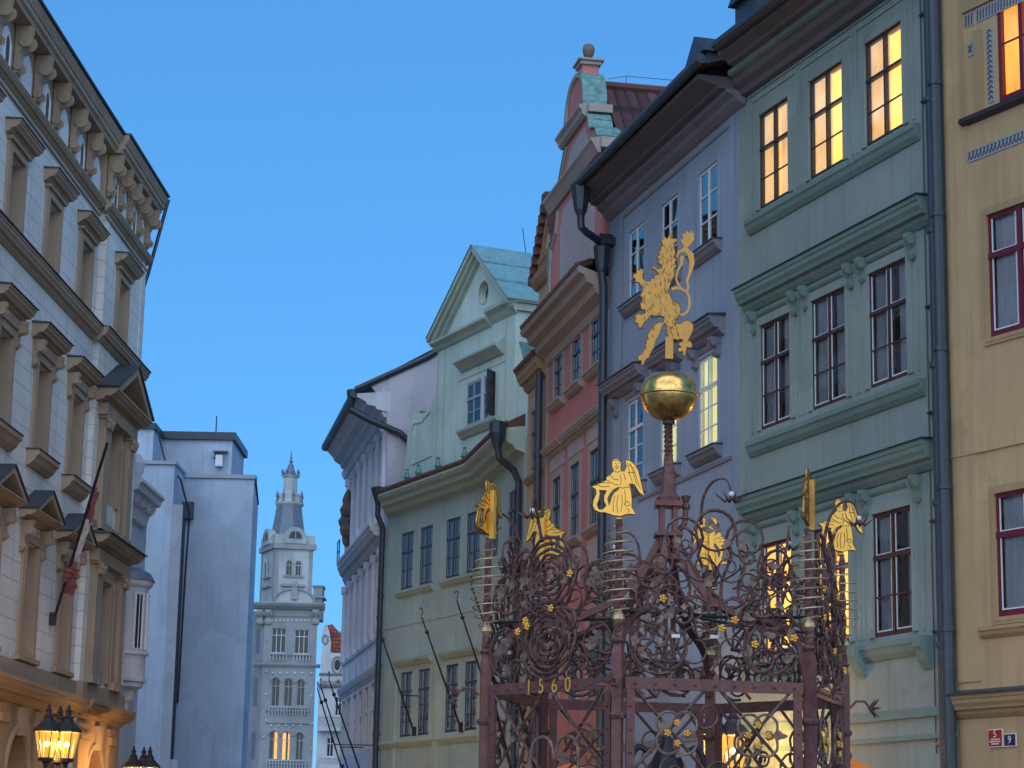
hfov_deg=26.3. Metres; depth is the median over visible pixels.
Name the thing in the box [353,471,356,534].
window
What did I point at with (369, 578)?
pilaster
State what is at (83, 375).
window
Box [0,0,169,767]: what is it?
ornate palace
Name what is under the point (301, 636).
window
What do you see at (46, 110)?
attic window
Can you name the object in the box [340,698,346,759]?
window
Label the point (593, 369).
window
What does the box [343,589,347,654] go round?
window
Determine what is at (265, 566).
window
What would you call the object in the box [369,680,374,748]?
window
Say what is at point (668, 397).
fountain grille
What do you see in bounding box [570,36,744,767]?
blue house
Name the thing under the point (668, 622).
window
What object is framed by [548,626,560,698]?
window
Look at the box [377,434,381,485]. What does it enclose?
window
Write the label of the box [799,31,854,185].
window
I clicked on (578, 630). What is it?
window
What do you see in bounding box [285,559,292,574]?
window
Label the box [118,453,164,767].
oriel house
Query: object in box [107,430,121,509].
window
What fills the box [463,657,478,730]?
window
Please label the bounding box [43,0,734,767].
sky
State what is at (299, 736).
window
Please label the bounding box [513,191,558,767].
narrow yellow house
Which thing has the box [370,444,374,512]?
window
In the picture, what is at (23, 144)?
window
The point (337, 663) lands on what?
oval window
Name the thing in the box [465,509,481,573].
window
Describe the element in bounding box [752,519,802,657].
window
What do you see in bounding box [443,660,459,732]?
window
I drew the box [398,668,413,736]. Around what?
window
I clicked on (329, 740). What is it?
window
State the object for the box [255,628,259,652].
side window
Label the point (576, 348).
window
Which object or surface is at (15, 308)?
window
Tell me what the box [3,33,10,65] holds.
attic window
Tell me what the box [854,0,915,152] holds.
window
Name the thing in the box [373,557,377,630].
pilaster
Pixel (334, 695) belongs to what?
flagpole
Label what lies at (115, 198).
attic window
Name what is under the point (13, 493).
window
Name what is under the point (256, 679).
side window
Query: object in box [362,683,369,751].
window
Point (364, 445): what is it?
lilac palace
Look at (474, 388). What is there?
window
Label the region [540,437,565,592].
window
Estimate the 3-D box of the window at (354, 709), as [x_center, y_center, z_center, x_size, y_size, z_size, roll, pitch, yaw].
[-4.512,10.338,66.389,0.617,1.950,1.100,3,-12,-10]
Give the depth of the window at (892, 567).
30.97 m
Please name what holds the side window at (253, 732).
in the tower building
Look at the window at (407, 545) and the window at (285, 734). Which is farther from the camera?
the window at (285, 734)
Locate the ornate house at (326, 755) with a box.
[316,624,342,767]
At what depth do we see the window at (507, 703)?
51.19 m
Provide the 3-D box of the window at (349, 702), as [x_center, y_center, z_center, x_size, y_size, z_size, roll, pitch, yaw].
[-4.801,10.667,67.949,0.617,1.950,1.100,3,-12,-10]
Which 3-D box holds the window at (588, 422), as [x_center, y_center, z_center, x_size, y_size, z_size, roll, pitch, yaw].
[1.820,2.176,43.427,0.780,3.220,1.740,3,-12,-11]
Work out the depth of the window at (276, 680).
173.93 m
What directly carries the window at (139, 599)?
in the oriel house at (148, 499)
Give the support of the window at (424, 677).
in the mint gabled house at (467, 436)
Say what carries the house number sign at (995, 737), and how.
attached to the ochre house at (983, 68)
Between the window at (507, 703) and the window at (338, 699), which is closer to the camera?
the window at (507, 703)
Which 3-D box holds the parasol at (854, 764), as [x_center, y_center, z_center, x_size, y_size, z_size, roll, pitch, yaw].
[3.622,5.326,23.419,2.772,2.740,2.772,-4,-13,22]
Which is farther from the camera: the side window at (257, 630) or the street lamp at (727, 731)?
the side window at (257, 630)
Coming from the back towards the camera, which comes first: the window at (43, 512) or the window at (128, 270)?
the window at (128, 270)
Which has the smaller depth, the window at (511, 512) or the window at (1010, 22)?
the window at (1010, 22)
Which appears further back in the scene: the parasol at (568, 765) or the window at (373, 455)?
the window at (373, 455)
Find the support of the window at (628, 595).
in the blue house at (665, 162)
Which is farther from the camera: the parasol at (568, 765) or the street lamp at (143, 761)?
the street lamp at (143, 761)
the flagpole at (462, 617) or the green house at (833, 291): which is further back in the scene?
the flagpole at (462, 617)
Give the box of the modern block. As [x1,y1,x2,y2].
[135,409,258,767]
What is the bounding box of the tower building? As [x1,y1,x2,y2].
[247,450,326,767]
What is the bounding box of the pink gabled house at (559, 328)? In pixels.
[519,44,668,767]
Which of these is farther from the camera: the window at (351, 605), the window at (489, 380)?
the window at (351, 605)
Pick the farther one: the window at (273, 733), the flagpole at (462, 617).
the window at (273, 733)
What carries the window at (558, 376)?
in the pink gabled house at (559, 328)
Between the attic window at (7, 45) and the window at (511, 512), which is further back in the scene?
the window at (511, 512)
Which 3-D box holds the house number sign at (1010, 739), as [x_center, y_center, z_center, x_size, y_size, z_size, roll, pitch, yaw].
[6.328,4.521,27.784,0.029,0.165,0.225,8,-14,-28]
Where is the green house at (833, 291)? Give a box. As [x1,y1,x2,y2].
[711,0,959,767]
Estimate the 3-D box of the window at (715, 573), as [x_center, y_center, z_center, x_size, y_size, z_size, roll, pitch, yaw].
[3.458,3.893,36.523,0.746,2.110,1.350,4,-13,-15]
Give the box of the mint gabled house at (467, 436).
[371,228,538,767]
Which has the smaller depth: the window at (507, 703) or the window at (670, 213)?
the window at (670, 213)
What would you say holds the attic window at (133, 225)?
in the ornate palace at (84, 197)
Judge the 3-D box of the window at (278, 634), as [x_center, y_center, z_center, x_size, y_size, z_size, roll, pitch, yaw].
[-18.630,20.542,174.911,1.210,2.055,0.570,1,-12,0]
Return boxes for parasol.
[557,757,584,767]
[850,752,871,767]
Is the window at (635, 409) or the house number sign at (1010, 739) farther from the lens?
the window at (635, 409)
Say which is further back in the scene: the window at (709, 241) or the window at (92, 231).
the window at (92, 231)
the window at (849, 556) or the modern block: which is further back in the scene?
the modern block
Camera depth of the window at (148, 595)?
60.36 m
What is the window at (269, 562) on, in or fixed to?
in the tower building
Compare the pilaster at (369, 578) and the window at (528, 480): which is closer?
the window at (528, 480)
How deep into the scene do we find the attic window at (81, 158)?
52.89 m
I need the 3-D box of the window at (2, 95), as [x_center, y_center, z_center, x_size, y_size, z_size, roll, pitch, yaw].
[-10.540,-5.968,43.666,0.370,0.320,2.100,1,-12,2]
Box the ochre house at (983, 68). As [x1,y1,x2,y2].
[927,0,1023,767]
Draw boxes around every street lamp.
[33,703,81,767]
[122,746,160,767]
[703,702,747,767]
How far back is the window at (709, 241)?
38.08 m
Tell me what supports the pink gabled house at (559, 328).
on the ground
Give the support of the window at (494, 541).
in the mint gabled house at (467, 436)
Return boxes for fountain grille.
[448,230,879,767]
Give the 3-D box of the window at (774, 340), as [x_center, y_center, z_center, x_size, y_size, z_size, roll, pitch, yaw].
[4.434,-0.317,34.789,0.595,2.110,1.670,5,-13,-20]
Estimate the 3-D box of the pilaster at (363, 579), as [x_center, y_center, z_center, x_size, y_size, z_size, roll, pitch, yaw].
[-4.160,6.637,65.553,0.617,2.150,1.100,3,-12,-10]
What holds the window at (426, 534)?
in the mint gabled house at (467, 436)
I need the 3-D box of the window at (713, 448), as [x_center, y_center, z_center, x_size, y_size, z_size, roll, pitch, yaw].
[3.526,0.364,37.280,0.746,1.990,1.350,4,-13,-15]
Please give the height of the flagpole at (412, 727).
3.068 m
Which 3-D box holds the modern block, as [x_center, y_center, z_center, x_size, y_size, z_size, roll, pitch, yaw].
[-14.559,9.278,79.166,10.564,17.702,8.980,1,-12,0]
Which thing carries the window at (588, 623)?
in the pink gabled house at (559, 328)
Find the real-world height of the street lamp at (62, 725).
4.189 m
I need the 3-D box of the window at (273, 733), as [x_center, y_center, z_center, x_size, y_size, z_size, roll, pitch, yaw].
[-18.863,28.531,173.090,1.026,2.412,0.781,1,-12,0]
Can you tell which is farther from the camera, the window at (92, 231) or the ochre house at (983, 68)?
the window at (92, 231)
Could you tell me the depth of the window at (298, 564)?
177.40 m
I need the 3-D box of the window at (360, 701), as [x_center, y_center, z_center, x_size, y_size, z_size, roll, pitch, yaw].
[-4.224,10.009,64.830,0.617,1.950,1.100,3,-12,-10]
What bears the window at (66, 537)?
in the ornate palace at (84, 197)
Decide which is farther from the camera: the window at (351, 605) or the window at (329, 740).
the window at (329, 740)
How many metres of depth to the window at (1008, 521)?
28.34 m
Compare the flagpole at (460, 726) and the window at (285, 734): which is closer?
the flagpole at (460, 726)
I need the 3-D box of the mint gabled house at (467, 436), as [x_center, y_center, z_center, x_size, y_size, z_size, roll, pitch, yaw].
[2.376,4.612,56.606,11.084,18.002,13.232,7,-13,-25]
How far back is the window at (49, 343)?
49.37 m
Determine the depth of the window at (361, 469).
68.24 m
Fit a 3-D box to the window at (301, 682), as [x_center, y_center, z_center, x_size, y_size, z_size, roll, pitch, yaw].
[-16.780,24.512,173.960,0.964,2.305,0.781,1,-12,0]
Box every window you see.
[0,88,6,102]
[0,281,39,451]
[0,463,29,651]
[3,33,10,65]
[3,116,45,233]
[12,490,65,666]
[25,320,73,478]
[41,166,80,274]
[43,90,50,120]
[49,513,97,678]
[61,354,104,501]
[75,209,110,309]
[78,140,84,168]
[97,574,113,684]
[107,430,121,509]
[112,181,117,207]
[113,251,144,343]
[131,208,136,233]
[132,592,144,649]
[144,594,149,650]
[251,731,255,758]
[253,678,257,705]
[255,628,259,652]
[264,562,267,576]
[267,561,270,575]
[267,729,279,758]
[270,676,281,705]
[271,628,285,652]
[280,730,291,759]
[282,677,294,705]
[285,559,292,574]
[294,560,301,574]
[294,630,308,653]
[294,731,304,759]
[295,677,306,705]
[326,738,333,756]
[334,659,339,669]
[335,697,341,715]
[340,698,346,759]
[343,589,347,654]
[345,694,351,757]
[349,583,352,649]
[351,691,357,755]
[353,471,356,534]
[354,577,358,645]
[356,687,363,753]
[358,462,362,527]
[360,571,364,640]
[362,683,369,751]
[364,453,368,520]
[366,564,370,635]
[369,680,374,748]
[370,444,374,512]
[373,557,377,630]
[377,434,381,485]
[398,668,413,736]
[399,528,414,589]
[416,665,431,735]
[418,522,434,585]
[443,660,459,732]
[444,513,461,578]
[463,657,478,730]
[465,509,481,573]
[467,379,480,425]
[483,369,495,419]
[492,514,497,556]
[505,656,510,716]
[508,490,514,543]
[522,406,542,485]
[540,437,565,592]
[545,351,564,414]
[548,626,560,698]
[557,422,584,586]
[562,332,583,398]
[565,622,579,699]
[576,405,597,576]
[581,318,598,382]
[585,605,596,698]
[615,392,646,497]
[616,216,645,318]
[624,582,644,696]
[647,365,681,485]
[652,567,677,690]
[660,188,681,286]
[685,155,722,268]
[685,340,722,467]
[686,552,722,678]
[750,69,798,214]
[751,298,800,433]
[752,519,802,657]
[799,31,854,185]
[801,262,857,413]
[803,502,861,644]
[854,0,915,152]
[857,231,920,392]
[861,476,925,639]
[977,480,1023,638]
[981,195,1023,346]
[997,2,1023,101]
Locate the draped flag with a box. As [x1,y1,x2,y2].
[49,442,108,625]
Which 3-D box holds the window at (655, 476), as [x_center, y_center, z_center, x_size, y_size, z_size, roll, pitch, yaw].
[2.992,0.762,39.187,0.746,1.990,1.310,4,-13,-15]
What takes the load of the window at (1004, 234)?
in the ochre house at (983, 68)
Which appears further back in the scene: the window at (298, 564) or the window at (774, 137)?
the window at (298, 564)
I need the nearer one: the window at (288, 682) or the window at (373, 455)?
the window at (373, 455)
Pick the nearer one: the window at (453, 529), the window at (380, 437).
the window at (453, 529)
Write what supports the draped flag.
attached to the ornate palace at (84, 197)
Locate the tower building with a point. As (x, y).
(288, 614)
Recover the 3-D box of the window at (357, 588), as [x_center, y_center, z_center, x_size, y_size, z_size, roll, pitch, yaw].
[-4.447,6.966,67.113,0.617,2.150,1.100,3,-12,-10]
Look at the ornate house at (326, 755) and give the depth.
198.32 m
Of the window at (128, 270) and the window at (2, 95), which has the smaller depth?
the window at (2, 95)
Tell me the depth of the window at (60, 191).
50.42 m
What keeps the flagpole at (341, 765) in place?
attached to the lilac palace at (364, 445)
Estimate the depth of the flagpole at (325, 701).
61.88 m
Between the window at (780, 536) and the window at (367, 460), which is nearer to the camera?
the window at (780, 536)
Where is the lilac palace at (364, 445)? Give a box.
[321,349,437,767]
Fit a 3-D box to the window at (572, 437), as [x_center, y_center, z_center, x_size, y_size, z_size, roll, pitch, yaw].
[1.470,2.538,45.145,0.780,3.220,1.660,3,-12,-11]
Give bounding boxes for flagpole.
[317,682,349,767]
[320,678,362,767]
[328,671,372,767]
[376,616,417,735]
[420,607,464,731]
[455,590,479,671]
[470,576,513,702]
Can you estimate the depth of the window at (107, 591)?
55.77 m
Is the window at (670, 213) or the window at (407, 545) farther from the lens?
the window at (407, 545)
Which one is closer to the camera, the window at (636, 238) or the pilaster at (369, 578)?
the window at (636, 238)
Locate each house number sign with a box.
[988,729,1003,747]
[1004,733,1016,746]
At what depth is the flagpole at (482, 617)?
49.19 m

